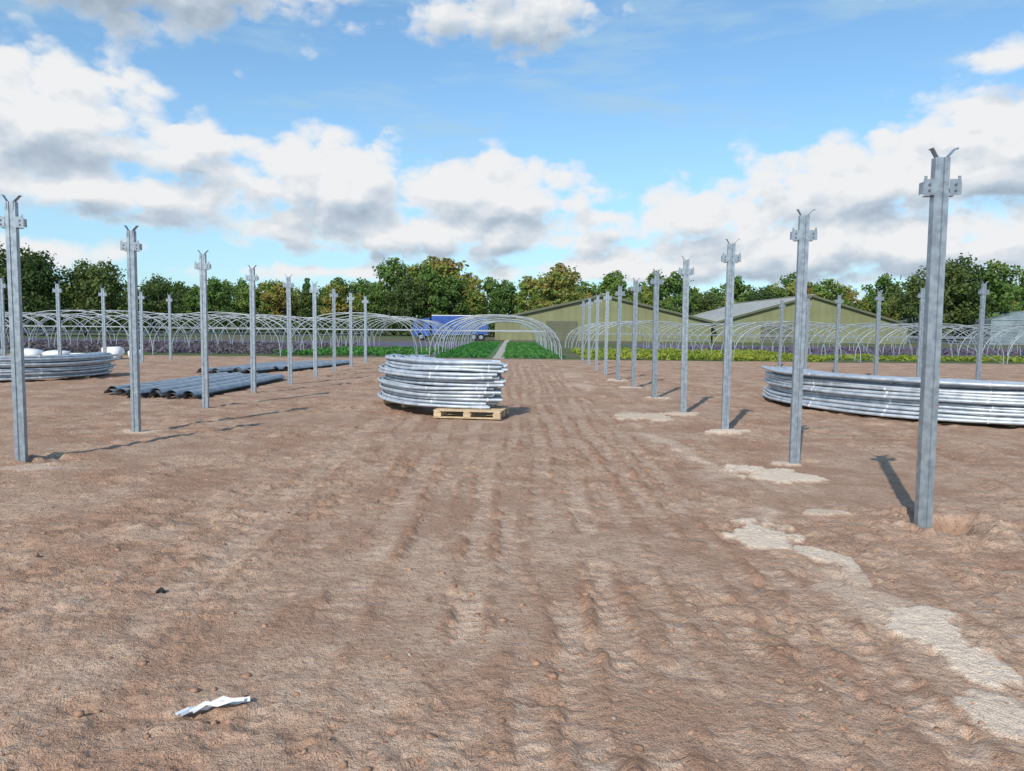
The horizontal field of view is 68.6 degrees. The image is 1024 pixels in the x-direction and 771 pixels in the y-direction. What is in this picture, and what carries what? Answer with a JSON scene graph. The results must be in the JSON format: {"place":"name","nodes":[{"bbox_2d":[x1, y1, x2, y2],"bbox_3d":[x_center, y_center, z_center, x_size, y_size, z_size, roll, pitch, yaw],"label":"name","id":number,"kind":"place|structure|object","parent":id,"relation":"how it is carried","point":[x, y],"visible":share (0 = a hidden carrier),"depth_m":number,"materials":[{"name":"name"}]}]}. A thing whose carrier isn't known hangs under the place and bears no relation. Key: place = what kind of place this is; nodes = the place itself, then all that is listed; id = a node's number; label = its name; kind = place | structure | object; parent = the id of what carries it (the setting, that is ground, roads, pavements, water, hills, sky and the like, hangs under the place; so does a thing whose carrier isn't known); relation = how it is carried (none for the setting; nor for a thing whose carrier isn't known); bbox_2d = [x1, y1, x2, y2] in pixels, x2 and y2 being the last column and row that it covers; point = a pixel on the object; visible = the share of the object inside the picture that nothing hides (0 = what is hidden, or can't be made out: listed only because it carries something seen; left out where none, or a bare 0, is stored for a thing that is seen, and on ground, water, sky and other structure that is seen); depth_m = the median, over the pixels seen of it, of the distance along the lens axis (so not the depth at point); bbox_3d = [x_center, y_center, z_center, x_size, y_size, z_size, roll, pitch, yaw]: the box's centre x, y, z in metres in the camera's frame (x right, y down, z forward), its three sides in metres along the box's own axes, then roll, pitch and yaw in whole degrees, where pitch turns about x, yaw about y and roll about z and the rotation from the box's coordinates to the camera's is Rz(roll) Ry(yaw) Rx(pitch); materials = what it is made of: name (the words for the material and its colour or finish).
{"place":"outdoors","nodes":[
{"label":"outdoors","id":0,"kind":"place"},
{"bbox_2d":[156,587,165,593],"bbox_3d":[-2.102,1.231,4.491,0.081,0.043,0.029,3,5,34],"label":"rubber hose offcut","id":1,"kind":"object","parent":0,"point":[161,589],"visible":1,"depth_m":4.49,"materials":[{"name":"black rubber"}]},
{"bbox_2d":[0,325,1023,770],"bbox_3d":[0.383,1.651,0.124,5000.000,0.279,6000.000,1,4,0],"label":"ground","id":2,"kind":"structure","parent":0,"point":[930,623],"depth_m":4.86,"materials":[{"name":"soil"}]},
{"bbox_2d":[0,276,6,355],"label":"galvanised steel post","id":3,"kind":"object","parent":2,"relation":"on","point":[2,324],"visible":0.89,"depth_m":22.83,"materials":[{"name":"grey metal"}]},
{"bbox_2d":[0,194,27,461],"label":"galvanised steel post","id":4,"kind":"object","parent":2,"relation":"on","point":[13,223],"visible":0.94,"depth_m":8.53,"materials":[{"name":"grey metal"}]},
{"bbox_2d":[0,241,27,322],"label":"deciduous tree","id":5,"kind":"object","parent":2,"relation":"on","point":[4,264],"visible":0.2,"depth_m":96.30,"materials":[{"name":"green plant"}]},
{"bbox_2d":[0,243,60,335],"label":"deciduous tree","id":6,"kind":"object","parent":2,"relation":"on","point":[3,255],"visible":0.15,"depth_m":99.40,"materials":[{"name":"green plant"}]},
{"bbox_2d":[24,348,43,355],"bbox_3d":[-22.634,-1.524,35.038,1.329,0.440,1.000,1,4,0],"label":"white bulk bag","id":7,"kind":"object","parent":2,"relation":"on","point":[31,352],"visible":0.38,"depth_m":34.71,"materials":[{"name":"fabric"}]},
{"bbox_2d":[4,250,83,335],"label":"deciduous tree","id":8,"kind":"object","parent":2,"relation":"on","point":[34,274],"visible":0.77,"depth_m":97.23,"materials":[{"name":"green plant"}]},
{"bbox_2d":[42,350,70,354],"bbox_3d":[-21.430,-1.480,35.366,1.142,0.374,0.952,1,4,0],"label":"white bulk bag","id":9,"kind":"object","parent":2,"relation":"on","point":[52,352],"visible":0.47,"depth_m":35.01,"materials":[{"name":"fabric"}]},
{"bbox_2d":[52,282,61,354],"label":"galvanised steel post","id":10,"kind":"object","parent":2,"relation":"on","point":[57,290],"visible":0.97,"depth_m":25.66,"materials":[{"name":"grey metal"}]},
{"bbox_2d":[68,376,89,377],"bbox_3d":[-13.625,-0.178,21.231,0.742,0.080,2.869,4,6,41],"label":"timber bearer","id":11,"kind":"object","parent":2,"relation":"on","point":[80,377],"visible":0.43,"depth_m":22.00,"materials":[{"name":"brown wood"}]},
{"bbox_2d":[0,352,120,380],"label":"steel tunnel hoop stack","id":12,"kind":"object","parent":11,"relation":"on","point":[63,365],"visible":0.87,"depth_m":21.20,"materials":[{"name":"silver metal"}]},
{"bbox_2d":[41,259,120,335],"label":"deciduous tree","id":13,"kind":"object","parent":2,"relation":"on","point":[79,269],"visible":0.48,"depth_m":99.89,"materials":[{"name":"green plant"}]},
{"bbox_2d":[62,257,139,336],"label":"deciduous tree","id":14,"kind":"object","parent":2,"relation":"on","point":[116,287],"visible":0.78,"depth_m":99.27,"materials":[{"name":"green plant"}]},
{"bbox_2d":[98,286,106,351],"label":"galvanised steel post","id":15,"kind":"object","parent":2,"relation":"on","point":[102,294],"visible":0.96,"depth_m":28.50,"materials":[{"name":"grey metal"}]},
{"bbox_2d":[101,347,124,358],"bbox_3d":[-18.588,-1.525,35.001,0.843,0.593,0.836,1,4,0],"label":"white bulk bag","id":16,"kind":"object","parent":2,"relation":"on","point":[120,351],"visible":0.63,"depth_m":34.74,"materials":[{"name":"fabric"}]},
{"bbox_2d":[120,225,141,431],"bbox_3d":[-5.576,-0.564,11.064,0.295,3.545,0.102,1,5,5],"label":"galvanised steel post","id":17,"kind":"object","parent":2,"relation":"on","point":[131,245],"visible":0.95,"depth_m":11.02,"materials":[{"name":"grey metal"}]},
{"bbox_2d":[138,290,144,362],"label":"galvanised steel post","id":18,"kind":"object","parent":2,"relation":"on","point":[141,297],"visible":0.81,"depth_m":31.38,"materials":[{"name":"grey metal"}]},
{"bbox_2d":[138,278,186,335],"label":"deciduous tree","id":19,"kind":"object","parent":2,"relation":"on","point":[159,288],"visible":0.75,"depth_m":106.96,"materials":[{"name":"green plant"}]},
{"bbox_2d":[166,293,172,359],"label":"galvanised steel post","id":20,"kind":"object","parent":2,"relation":"on","point":[169,300],"visible":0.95,"depth_m":34.12,"materials":[{"name":"grey metal"}]},
{"bbox_2d":[102,372,239,393],"bbox_3d":[-8.797,-0.105,19.996,0.753,0.176,6.164,1,4,4],"label":"steel gutter bundle","id":21,"kind":"object","parent":2,"relation":"on","point":[117,389],"visible":0.49,"depth_m":18.62,"materials":[{"name":"silver metal"}]},
{"bbox_2d":[0,339,358,354],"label":"heather bed","id":22,"kind":"object","parent":2,"relation":"on","point":[195,347],"visible":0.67,"depth_m":47.35,"materials":[{"name":"purple plant"}]},
{"bbox_2d":[126,373,258,396],"bbox_3d":[-7.945,-0.065,19.382,0.779,0.206,6.255,1,4,2],"label":"steel gutter bundle","id":23,"kind":"object","parent":2,"relation":"on","point":[156,390],"visible":0.68,"depth_m":17.74,"materials":[{"name":"silver metal"}]},
{"bbox_2d":[194,250,210,408],"bbox_3d":[-5.949,-0.827,14.506,0.295,3.545,0.102,1,5,-1],"label":"galvanised steel post","id":24,"kind":"object","parent":2,"relation":"on","point":[202,266],"visible":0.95,"depth_m":14.46,"materials":[{"name":"grey metal"}]},
{"bbox_2d":[175,696,249,715],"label":"plastic strip litter","id":25,"kind":"object","parent":2,"relation":"on","point":[207,705],"visible":1,"depth_m":3.10,"materials":[{"name":"white plastic"}]},
{"bbox_2d":[164,373,285,397],"bbox_3d":[-7.202,-0.048,19.459,0.779,0.176,6.582,1,4,0],"label":"steel gutter bundle","id":26,"kind":"object","parent":2,"relation":"on","point":[222,386],"visible":0.9,"depth_m":18.35,"materials":[{"name":"silver metal"}]},
{"bbox_2d":[0,338,468,354],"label":"ground cover","id":27,"kind":"object","parent":2,"relation":"on","point":[399,344],"visible":0.13,"depth_m":76.29,"materials":[{"name":"leaf"}]},
{"bbox_2d":[0,313,127,341],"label":"polytunnel frame","id":28,"kind":"object","parent":27,"relation":"on","point":[26,330],"visible":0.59,"depth_m":61.06,"materials":[{"name":"grey metal"}]},
{"bbox_2d":[5,312,216,349],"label":"polytunnel frame","id":29,"kind":"object","parent":27,"relation":"on","point":[147,317],"visible":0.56,"depth_m":53.44,"materials":[{"name":"grey metal"}]},
{"bbox_2d":[6,309,295,351],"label":"polytunnel frame","id":30,"kind":"object","parent":27,"relation":"on","point":[108,311],"visible":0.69,"depth_m":46.23,"materials":[{"name":"grey metal"}]},
{"bbox_2d":[152,312,373,355],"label":"polytunnel frame","id":31,"kind":"object","parent":27,"relation":"on","point":[276,318],"visible":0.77,"depth_m":47.28,"materials":[{"name":"silver metal"}]},
{"bbox_2d":[292,312,455,354],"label":"polytunnel frame","id":32,"kind":"object","parent":27,"relation":"on","point":[392,318],"visible":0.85,"depth_m":47.18,"materials":[{"name":"silver metal"}]},
{"bbox_2d":[196,361,295,373],"bbox_3d":[-9.440,-0.683,27.372,0.769,0.206,6.237,1,4,9],"label":"steel gutter bundle","id":33,"kind":"object","parent":2,"relation":"on","point":[228,369],"visible":0.48,"depth_m":25.31,"materials":[{"name":"silver metal"}]},
{"bbox_2d":[5,312,494,336],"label":"hedge","id":34,"kind":"object","parent":2,"relation":"on","point":[392,326],"visible":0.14,"depth_m":144.87,"materials":[{"name":"green plant"}]},
{"bbox_2d":[245,265,258,392],"bbox_3d":[-6.184,-1.085,17.902,0.295,3.545,0.102,1,4,4],"label":"galvanised steel post","id":35,"kind":"object","parent":2,"relation":"on","point":[252,277],"visible":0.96,"depth_m":17.86,"materials":[{"name":"grey metal"}]},
{"bbox_2d":[232,360,325,372],"bbox_3d":[-8.530,-0.736,28.211,0.783,0.206,6.679,1,4,8],"label":"steel gutter bundle","id":36,"kind":"object","parent":2,"relation":"on","point":[265,368],"visible":0.52,"depth_m":26.17,"materials":[{"name":"silver metal"}]},
{"bbox_2d":[283,274,293,383],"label":"galvanised steel post","id":37,"kind":"object","parent":2,"relation":"on","point":[288,285],"visible":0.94,"depth_m":20.84,"materials":[{"name":"grey metal"}]},
{"bbox_2d":[277,360,349,370],"bbox_3d":[-7.737,-0.821,29.647,0.758,0.176,6.253,1,4,9],"label":"steel gutter bundle","id":38,"kind":"object","parent":2,"relation":"on","point":[310,365],"visible":0.81,"depth_m":28.97,"materials":[{"name":"silver metal"}]},
{"bbox_2d":[309,281,318,376],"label":"galvanised steel post","id":39,"kind":"object","parent":2,"relation":"on","point":[314,291],"visible":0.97,"depth_m":23.91,"materials":[{"name":"grey metal"}]},
{"bbox_2d":[330,288,337,370],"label":"galvanised steel post","id":40,"kind":"object","parent":2,"relation":"on","point":[333,295],"visible":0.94,"depth_m":27.11,"materials":[{"name":"grey metal"}]},
{"bbox_2d":[347,292,353,366],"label":"galvanised steel post","id":41,"kind":"object","parent":2,"relation":"on","point":[350,298],"visible":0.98,"depth_m":30.12,"materials":[{"name":"grey metal"}]},
{"bbox_2d":[273,345,448,355],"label":"crop bed","id":42,"kind":"object","parent":2,"relation":"on","point":[372,350],"visible":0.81,"depth_m":44.08,"materials":[{"name":"green plant"}]},
{"bbox_2d":[362,296,368,362],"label":"galvanised steel post","id":43,"kind":"object","parent":2,"relation":"on","point":[365,301],"visible":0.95,"depth_m":33.51,"materials":[{"name":"grey metal"}]},
{"bbox_2d":[383,400,416,407],"bbox_3d":[-2.122,0.326,15.344,0.701,0.120,1.064,-2,5,-33],"label":"timber bearer","id":44,"kind":"object","parent":2,"relation":"on","point":[403,405],"visible":0.25,"depth_m":14.86,"materials":[{"name":"brown wood"}]},
{"bbox_2d":[377,354,507,408],"bbox_3d":[-1.656,-0.139,14.988,1.805,0.878,4.344,-2,5,-32],"label":"steel tunnel hoop stack","id":45,"kind":"object","parent":44,"relation":"on","point":[419,380],"visible":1,"depth_m":13.57,"materials":[{"name":"silver metal"}]},
{"bbox_2d":[413,315,487,340],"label":"curtain sided lorry","id":46,"kind":"object","parent":2,"relation":"on","point":[446,319],"visible":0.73,"depth_m":96.53,"materials":[{"name":"blue fabric"}]},
{"bbox_2d":[433,406,508,418],"bbox_3d":[-0.725,0.475,13.635,1.200,0.141,1.000,1,4,8],"label":"wooden pallet","id":47,"kind":"object","parent":2,"relation":"on","point":[498,412],"visible":0.88,"depth_m":13.26,"materials":[{"name":"brown wood"}]},
{"bbox_2d":[440,343,502,357],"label":"grass strip","id":48,"kind":"object","parent":2,"relation":"on","point":[496,349],"depth_m":44.87,"materials":[{"name":"green plant"}]},
{"bbox_2d":[434,341,499,357],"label":"young plant bed","id":49,"kind":"object","parent":48,"relation":"on","point":[474,349],"visible":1,"depth_m":48.67,"materials":[{"name":"green plant"}]},
{"bbox_2d":[429,314,561,359],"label":"polytunnel frame","id":50,"kind":"object","parent":2,"relation":"on","point":[499,318],"visible":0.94,"depth_m":50.27,"materials":[{"name":"silver metal"}]},
{"bbox_2d":[492,340,508,358],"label":"footpath","id":51,"kind":"structure","parent":2,"relation":"on","point":[500,352],"depth_m":52.83,"materials":[{"name":"concrete"}]},
{"bbox_2d":[0,396,1009,770],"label":"soil clods","id":52,"kind":"object","parent":2,"relation":"on","point":[342,764],"visible":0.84,"depth_m":3.35,"materials":[{"name":"brown soil"}]},
{"bbox_2d":[4,255,1023,335],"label":"tree line","id":53,"kind":"object","parent":2,"relation":"on","point":[437,286],"visible":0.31,"depth_m":148.86,"materials":[{"name":"green plant"}]},
{"bbox_2d":[510,343,565,358],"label":"grass strip","id":54,"kind":"object","parent":2,"relation":"on","point":[538,357],"depth_m":42.07,"materials":[{"name":"green plant"}]},
{"bbox_2d":[502,341,564,357],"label":"young plant bed","id":55,"kind":"object","parent":54,"relation":"on","point":[533,349],"visible":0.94,"depth_m":49.69,"materials":[{"name":"green plant"}]},
{"bbox_2d":[146,446,955,739],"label":"pebbles","id":56,"kind":"object","parent":2,"relation":"on","point":[614,717],"visible":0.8,"depth_m":3.30,"materials":[{"name":"stone"}]},
{"bbox_2d":[580,300,585,362],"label":"galvanised steel post","id":57,"kind":"object","parent":2,"relation":"on","point":[583,305],"visible":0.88,"depth_m":36.01,"materials":[{"name":"grey metal"}]},
{"bbox_2d":[586,297,592,365],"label":"galvanised steel post","id":58,"kind":"object","parent":2,"relation":"on","point":[589,303],"visible":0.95,"depth_m":32.99,"materials":[{"name":"grey metal"}]},
{"bbox_2d":[594,294,601,370],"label":"galvanised steel post","id":59,"kind":"object","parent":2,"relation":"on","point":[597,301],"visible":0.94,"depth_m":30.01,"materials":[{"name":"grey metal"}]},
{"bbox_2d":[492,294,715,341],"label":"agricultural barn","id":60,"kind":"structure","parent":2,"relation":"on","point":[562,321],"depth_m":107.58,"materials":[{"name":"metal"}]},
{"bbox_2d":[546,321,576,340],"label":"doors","id":61,"kind":"structure","parent":60,"relation":"in","point":[561,329],"depth_m":107.55,"materials":[{"name":"metal"}]},
{"bbox_2d":[603,291,611,374],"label":"galvanised steel post","id":62,"kind":"object","parent":2,"relation":"on","point":[607,297],"visible":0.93,"depth_m":27.01,"materials":[{"name":"grey metal"}]},
{"bbox_2d":[615,284,624,379],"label":"galvanised steel post","id":63,"kind":"object","parent":2,"relation":"on","point":[619,293],"visible":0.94,"depth_m":23.64,"materials":[{"name":"grey metal"}]},
{"bbox_2d":[630,278,640,386],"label":"galvanised steel post","id":64,"kind":"object","parent":2,"relation":"on","point":[635,289],"visible":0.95,"depth_m":20.85,"materials":[{"name":"grey metal"}]},
{"bbox_2d":[564,321,711,356],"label":"polytunnel frame","id":65,"kind":"object","parent":2,"relation":"on","point":[628,323],"visible":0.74,"depth_m":49.67,"materials":[{"name":"silver metal"}]},
{"bbox_2d":[650,269,662,397],"bbox_3d":[3.392,-0.974,17.760,0.295,3.545,0.102,0,4,-8],"label":"galvanised steel post","id":66,"kind":"object","parent":2,"relation":"on","point":[656,281],"visible":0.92,"depth_m":17.71,"materials":[{"name":"grey metal"}]},
{"bbox_2d":[678,256,693,411],"bbox_3d":[3.364,-0.738,14.621,0.295,3.545,0.102,1,4,5],"label":"galvanised steel post","id":67,"kind":"object","parent":2,"relation":"on","point":[684,271],"visible":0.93,"depth_m":14.57,"materials":[{"name":"silver metal"}]},
{"bbox_2d":[568,347,827,361],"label":"crop bed","id":68,"kind":"object","parent":2,"relation":"on","point":[668,353],"visible":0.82,"depth_m":42.42,"materials":[{"name":"green plant"}]},
{"bbox_2d":[721,239,740,428],"bbox_3d":[3.416,-0.531,11.879,0.295,3.545,0.102,1,4,4],"label":"galvanised steel post","id":69,"kind":"object","parent":2,"relation":"on","point":[730,258],"visible":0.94,"depth_m":11.83,"materials":[{"name":"silver metal"}]},
{"bbox_2d":[648,321,860,361],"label":"polytunnel frame","id":70,"kind":"object","parent":2,"relation":"on","point":[743,325],"visible":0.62,"depth_m":47.33,"materials":[{"name":"silver metal"}]},
{"bbox_2d":[778,300,784,366],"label":"galvanised steel post","id":71,"kind":"object","parent":2,"relation":"on","point":[781,305],"visible":0.98,"depth_m":33.81,"materials":[{"name":"grey metal"}]},
{"bbox_2d":[692,294,910,343],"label":"agricultural barn","id":72,"kind":"structure","parent":2,"relation":"on","point":[822,310],"depth_m":109.59,"materials":[{"name":"metal"}]},
{"bbox_2d":[760,324,791,342],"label":"doors","id":73,"kind":"structure","parent":72,"relation":"in","point":[772,333],"depth_m":109.56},
{"bbox_2d":[789,209,817,463],"bbox_3d":[3.429,-0.312,8.978,0.295,3.545,0.102,1,4,5],"label":"galvanised steel post","id":74,"kind":"object","parent":2,"relation":"on","point":[802,236],"visible":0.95,"depth_m":8.93,"materials":[{"name":"silver metal"}]},
{"bbox_2d":[804,297,811,368],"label":"galvanised steel post","id":75,"kind":"object","parent":2,"relation":"on","point":[808,304],"visible":0.71,"depth_m":30.82,"materials":[{"name":"grey metal"}]},
{"bbox_2d":[621,344,1022,356],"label":"ground cover","id":76,"kind":"object","parent":2,"relation":"on","point":[672,346],"visible":0.17,"depth_m":75.91,"materials":[{"name":"plant"}]},
{"bbox_2d":[833,293,843,372],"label":"galvanised steel post","id":77,"kind":"object","parent":2,"relation":"on","point":[838,301],"visible":0.95,"depth_m":27.92,"materials":[{"name":"grey metal"}]},
{"bbox_2d":[688,345,1023,355],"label":"heather bed","id":78,"kind":"object","parent":2,"relation":"on","point":[913,351],"visible":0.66,"depth_m":59.41,"materials":[{"name":"purple plant"}]},
{"bbox_2d":[732,323,1003,363],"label":"polytunnel frame","id":79,"kind":"object","parent":2,"relation":"on","point":[855,325],"visible":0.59,"depth_m":46.86,"materials":[{"name":"silver metal"}]},
{"bbox_2d":[874,290,883,375],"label":"galvanised steel post","id":80,"kind":"object","parent":2,"relation":"on","point":[878,299],"visible":0.94,"depth_m":25.23,"materials":[{"name":"grey metal"}]},
{"bbox_2d":[789,353,1023,361],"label":"crop bed","id":81,"kind":"object","parent":2,"relation":"on","point":[865,356],"visible":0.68,"depth_m":44.11,"materials":[{"name":"green plant"}]},
{"bbox_2d":[883,272,952,342],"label":"deciduous tree","id":82,"kind":"object","parent":2,"relation":"on","point":[905,299],"visible":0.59,"depth_m":122.37,"materials":[{"name":"green plant"}]},
{"bbox_2d":[817,324,1023,363],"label":"polytunnel frame","id":83,"kind":"object","parent":2,"relation":"on","point":[985,326],"visible":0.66,"depth_m":51.85,"materials":[{"name":"silver metal"}]},
{"bbox_2d":[916,286,924,376],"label":"galvanised steel post","id":84,"kind":"object","parent":2,"relation":"on","point":[921,295],"visible":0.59,"depth_m":23.03,"materials":[{"name":"grey metal"}]},
{"bbox_2d":[914,147,961,527],"bbox_3d":[3.354,-0.089,6.008,0.295,3.545,0.102,0,5,3],"label":"galvanised steel post","id":85,"kind":"object","parent":2,"relation":"on","point":[935,187],"visible":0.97,"depth_m":5.96,"materials":[{"name":"silver metal"}]},
{"bbox_2d":[902,257,991,342],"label":"deciduous tree","id":86,"kind":"object","parent":2,"relation":"on","point":[956,281],"visible":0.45,"depth_m":119.83,"materials":[{"name":"green plant"}]},
{"bbox_2d":[891,326,1023,355],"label":"polytunnel frame","id":87,"kind":"object","parent":2,"relation":"on","point":[1010,342],"visible":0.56,"depth_m":60.72,"materials":[{"name":"silver metal"}]},
{"bbox_2d":[919,252,999,342],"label":"deciduous tree","id":88,"kind":"object","parent":2,"relation":"on","point":[968,262],"visible":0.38,"depth_m":121.95,"materials":[{"name":"green plant"}]},
{"bbox_2d":[899,311,1023,344],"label":"greenhouse","id":89,"kind":"object","parent":2,"relation":"on","point":[1011,318],"visible":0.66,"depth_m":117.73,"materials":[{"name":"white glass"}]},
{"bbox_2d":[975,281,989,379],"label":"galvanised steel post","id":90,"kind":"object","parent":2,"relation":"on","point":[982,293],"visible":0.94,"depth_m":20.64,"materials":[{"name":"grey metal"}]},
{"bbox_2d":[957,259,1023,319],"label":"deciduous tree","id":91,"kind":"object","parent":2,"relation":"on","point":[1001,293],"visible":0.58,"depth_m":121.63,"materials":[{"name":"green plant"}]},
{"bbox_2d":[983,327,1023,350],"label":"polytunnel frame","id":92,"kind":"object","parent":2,"relation":"on","point":[1003,334],"visible":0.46,"depth_m":64.62,"materials":[{"name":"silver metal"}]},
{"bbox_2d":[989,281,1023,309],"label":"deciduous tree","id":93,"kind":"object","parent":2,"relation":"on","point":[1017,300],"visible":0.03,"depth_m":147.12,"materials":[{"name":"green plant"}]},
{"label":"timber bearer","id":94,"kind":"object","parent":2,"relation":"on","visible":0},
{"bbox_2d":[761,366,1023,425],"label":"steel tunnel hoop stack","id":95,"kind":"object","parent":94,"relation":"on","point":[980,401],"visible":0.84,"depth_m":13.82,"materials":[{"name":"silver metal"}]},
{"bbox_2d":[0,0,1023,327],"label":"sky","id":96,"kind":"structure","parent":0,"point":[322,141],"materials":[{"name":"blue"}]}
]}

